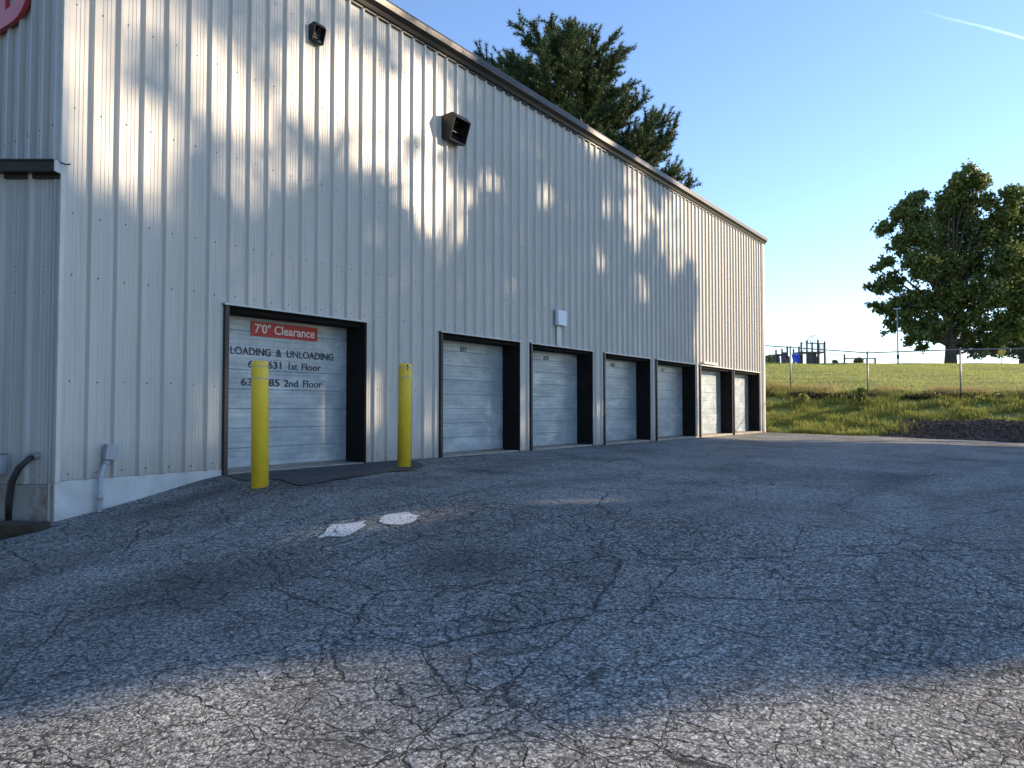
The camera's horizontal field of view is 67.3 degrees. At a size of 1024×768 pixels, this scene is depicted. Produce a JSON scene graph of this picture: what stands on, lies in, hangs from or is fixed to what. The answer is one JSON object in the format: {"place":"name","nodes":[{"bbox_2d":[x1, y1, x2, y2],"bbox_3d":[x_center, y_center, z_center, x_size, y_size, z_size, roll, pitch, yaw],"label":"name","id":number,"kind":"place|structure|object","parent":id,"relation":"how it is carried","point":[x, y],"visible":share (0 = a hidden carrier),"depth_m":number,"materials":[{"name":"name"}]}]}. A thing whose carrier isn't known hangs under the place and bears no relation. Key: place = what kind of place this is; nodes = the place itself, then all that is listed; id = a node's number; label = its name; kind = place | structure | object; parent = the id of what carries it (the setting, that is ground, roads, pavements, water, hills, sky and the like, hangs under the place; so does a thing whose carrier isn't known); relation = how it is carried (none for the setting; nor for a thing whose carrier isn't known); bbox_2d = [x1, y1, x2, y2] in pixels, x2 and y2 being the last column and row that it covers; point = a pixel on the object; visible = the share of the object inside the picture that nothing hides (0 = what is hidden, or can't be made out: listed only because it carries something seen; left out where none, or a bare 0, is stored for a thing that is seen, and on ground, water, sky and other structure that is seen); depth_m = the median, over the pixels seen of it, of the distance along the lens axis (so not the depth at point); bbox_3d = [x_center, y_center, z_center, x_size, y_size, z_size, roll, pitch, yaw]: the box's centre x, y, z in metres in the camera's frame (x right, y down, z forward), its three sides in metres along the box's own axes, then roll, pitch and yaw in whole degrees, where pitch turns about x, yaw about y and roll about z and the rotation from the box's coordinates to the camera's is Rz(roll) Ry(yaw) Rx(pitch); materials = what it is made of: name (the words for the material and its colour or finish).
{"place":"outdoors","nodes":[
{"label":"outdoors","id":0,"kind":"place"},
{"bbox_2d":[0,432,1023,767],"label":"asphalt lot","id":1,"kind":"structure","parent":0,"point":[502,610],"depth_m":4.78,"materials":[{"name":"grey asphalt"}]},
{"bbox_2d":[0,520,49,539],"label":"landscape timber","id":2,"kind":"object","parent":1,"relation":"on","point":[12,528],"visible":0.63,"depth_m":8.02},
{"bbox_2d":[251,361,268,488],"bbox_3d":[-3.077,0.555,9.385,0.209,1.680,0.209,-2,-2,34],"label":"bollard","id":3,"kind":"object","parent":1,"relation":"on","point":[259,424],"visible":0.95,"depth_m":9.30,"materials":[{"name":"yellow metal"}]},
{"bbox_2d":[226,466,419,484],"bbox_3d":[-2.365,1.242,10.828,1.705,0.049,2.985,-1,-2,34],"label":"tar streak","id":4,"kind":"object","parent":1,"relation":"on","point":[285,479],"visible":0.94,"depth_m":9.83,"materials":[{"name":"black asphalt"}]},
{"bbox_2d":[229,460,422,482],"bbox_3d":[-2.452,1.258,11.388,2.402,0.049,3.612,-1,-2,34],"label":"asphalt patch","id":5,"kind":"object","parent":1,"relation":"on","point":[316,474],"visible":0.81,"depth_m":10.80,"materials":[{"name":"grey asphalt"}]},
{"bbox_2d":[398,360,411,466],"bbox_3d":[-1.665,0.528,11.932,0.209,1.805,0.209,-1,-2,34],"label":"bollard","id":6,"kind":"object","parent":5,"relation":"on","point":[404,406],"visible":0.93,"depth_m":11.85,"materials":[{"name":"yellow metal"}]},
{"bbox_2d":[318,520,365,537],"bbox_3d":[-1.573,1.358,7.203,0.365,0.088,0.545,0,-2,5],"label":"painted marking","id":7,"kind":"object","parent":1,"relation":"on","point":[345,529],"visible":1,"depth_m":7.20,"materials":[{"name":"white paint"}]},
{"bbox_2d":[0,0,767,522],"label":"warehouse","id":8,"kind":"structure","parent":1,"relation":"on","point":[334,214],"depth_m":11.79,"materials":[{"name":"white metal"}]},
{"bbox_2d":[221,302,369,475],"bbox_3d":[-3.285,0.207,11.421,0.571,2.508,2.670,-1,-2,34],"label":"garage door","id":9,"kind":"structure","parent":8,"relation":"in","point":[317,363],"depth_m":11.69,"materials":[{"name":"white metal"}]},
{"bbox_2d":[438,330,521,457],"bbox_3d":[-0.765,0.326,15.087,0.571,2.508,2.630,-1,-2,34],"label":"garage door","id":10,"kind":"structure","parent":8,"relation":"in","point":[479,376],"depth_m":15.45,"materials":[{"name":"white metal"}]},
{"bbox_2d":[529,342,594,450],"bbox_3d":[0.976,0.408,17.621,0.571,2.508,2.800,-1,-2,34],"label":"garage door","id":11,"kind":"structure","parent":8,"relation":"in","point":[560,377],"depth_m":18.07,"materials":[{"name":"white metal"}]},
{"bbox_2d":[603,352,651,444],"bbox_3d":[2.867,0.497,20.372,0.571,2.508,2.800,-1,-2,34],"label":"garage door","id":12,"kind":"structure","parent":8,"relation":"in","point":[626,378],"depth_m":20.96,"materials":[{"name":"white metal"}]},
{"bbox_2d":[655,359,696,440],"bbox_3d":[4.715,0.585,23.062,0.571,2.508,3.010,-1,-2,34],"label":"garage door","id":13,"kind":"structure","parent":8,"relation":"in","point":[675,399],"depth_m":23.76,"materials":[{"name":"white metal"}]},
{"bbox_2d":[699,361,732,436],"bbox_3d":[6.704,0.626,25.900,0.635,2.610,3.140,-1,-2,34],"label":"garage door","id":14,"kind":"structure","parent":8,"relation":"in","point":[715,383],"depth_m":26.70,"materials":[{"name":"white metal"}]},
{"bbox_2d":[733,369,759,434],"bbox_3d":[8.495,0.763,28.561,0.571,2.508,3.020,-1,-2,34],"label":"garage door","id":15,"kind":"structure","parent":8,"relation":"in","point":[746,396],"depth_m":29.48,"materials":[{"name":"white metal"}]},
{"bbox_2d":[379,512,419,524],"bbox_3d":[-1.099,1.302,7.474,0.418,0.062,0.411,-1,-2,34],"label":"painted marking","id":16,"kind":"object","parent":1,"relation":"on","point":[400,518],"visible":1,"depth_m":7.46,"materials":[{"name":"white paint"}]},
{"bbox_2d":[593,548,1023,561],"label":"asphalt crack","id":17,"kind":"object","parent":1,"relation":"on","point":[820,555],"visible":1,"depth_m":5.80,"materials":[{"name":"black asphalt"}]},
{"bbox_2d":[389,0,1023,363],"label":"sky","id":18,"kind":"structure","parent":0,"point":[804,122],"materials":[{"name":"blue"}]},
{"bbox_2d":[765,363,1023,435],"bbox_3d":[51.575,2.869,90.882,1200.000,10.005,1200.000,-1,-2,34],"label":"ground","id":19,"kind":"structure","parent":0,"point":[888,418],"depth_m":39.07,"materials":[{"name":"green plant"}]},
{"bbox_2d":[473,7,702,189],"bbox_3d":[2.652,-9.076,40.533,15.328,19.994,13.985,0,-2,10],"label":"pine tree","id":20,"kind":"object","parent":19,"relation":"on","point":[580,87],"visible":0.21,"depth_m":37.66,"materials":[{"name":"green plant"}]},
{"bbox_2d":[765,354,773,362],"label":"shrub","id":21,"kind":"object","parent":19,"relation":"on","point":[770,358],"visible":0.6,"depth_m":85.82,"materials":[{"name":"green plant"}]},
{"bbox_2d":[770,335,825,363],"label":"playground structure","id":22,"kind":"object","parent":19,"relation":"on","point":[797,356],"visible":0.9,"depth_m":82.11,"materials":[{"name":"metal"}]},
{"bbox_2d":[799,394,809,402],"bbox_3d":[12.704,0.653,33.398,0.623,0.486,0.677,1,-2,-38],"label":"weed shrub","id":23,"kind":"object","parent":19,"relation":"on","point":[804,397],"visible":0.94,"depth_m":33.30,"materials":[{"name":"green plant"}]},
{"bbox_2d":[826,354,842,362],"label":"swing frame","id":24,"kind":"object","parent":19,"relation":"on","point":[833,356],"visible":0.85,"depth_m":84.10,"materials":[{"name":"white metal"}]},
{"bbox_2d":[853,357,863,362],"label":"shrub","id":25,"kind":"object","parent":19,"relation":"on","point":[858,360],"visible":0.68,"depth_m":85.77,"materials":[{"name":"green plant"}]},
{"bbox_2d":[843,354,875,362],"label":"rail barrier","id":26,"kind":"object","parent":19,"relation":"on","point":[859,358],"visible":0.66,"depth_m":81.06,"materials":[{"name":"grey metal"}]},
{"bbox_2d":[850,387,873,406],"bbox_3d":[14.469,0.564,31.867,1.016,0.868,1.104,-1,-2,34],"label":"weed shrub","id":27,"kind":"object","parent":19,"relation":"on","point":[861,393],"visible":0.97,"depth_m":31.71,"materials":[{"name":"green plant"}]},
{"bbox_2d":[766,389,1010,400],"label":"weeds","id":28,"kind":"object","parent":19,"relation":"on","point":[815,395],"visible":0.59,"depth_m":31.77,"materials":[{"name":"green plant"}]},
{"bbox_2d":[765,362,1023,392],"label":"field grass","id":29,"kind":"structure","parent":19,"relation":"on","point":[856,366],"depth_m":48.31,"materials":[{"name":"green plant"}]},
{"bbox_2d":[765,345,1023,395],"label":"chain link fence","id":30,"kind":"object","parent":19,"relation":"on","point":[891,352],"visible":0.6,"depth_m":32.00,"materials":[{"name":"grey metal"}]},
{"bbox_2d":[765,378,1023,397],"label":"dry grass","id":31,"kind":"structure","parent":19,"relation":"on","point":[832,388],"depth_m":33.31,"materials":[{"name":"plant"}]},
{"bbox_2d":[893,308,900,363],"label":"light pole","id":32,"kind":"object","parent":19,"relation":"on","point":[897,355],"visible":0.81,"depth_m":78.11,"materials":[{"name":"grey metal"}]},
{"bbox_2d":[862,158,1023,363],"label":"broadleaf tree","id":33,"kind":"object","parent":19,"relation":"on","point":[951,261],"visible":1,"depth_m":79.62,"materials":[{"name":"green plant"}]},
{"bbox_2d":[891,419,1023,441],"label":"mulch mound","id":34,"kind":"object","parent":19,"relation":"on","point":[980,434],"visible":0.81,"depth_m":26.70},
{"bbox_2d":[878,418,1023,441],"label":"stone chips","id":35,"kind":"object","parent":34,"relation":"on","point":[949,430],"visible":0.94,"depth_m":27.02,"materials":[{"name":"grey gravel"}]},
{"bbox_2d":[998,350,1005,362],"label":"warning sign","id":36,"kind":"object","parent":19,"relation":"on","point":[1001,353],"visible":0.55,"depth_m":72.05,"materials":[{"name":"yellow metal"}]},
{"bbox_2d":[988,335,1023,362],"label":"broadleaf tree","id":37,"kind":"object","parent":19,"relation":"on","point":[1019,344],"visible":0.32,"depth_m":85.21,"materials":[{"name":"green plant"}]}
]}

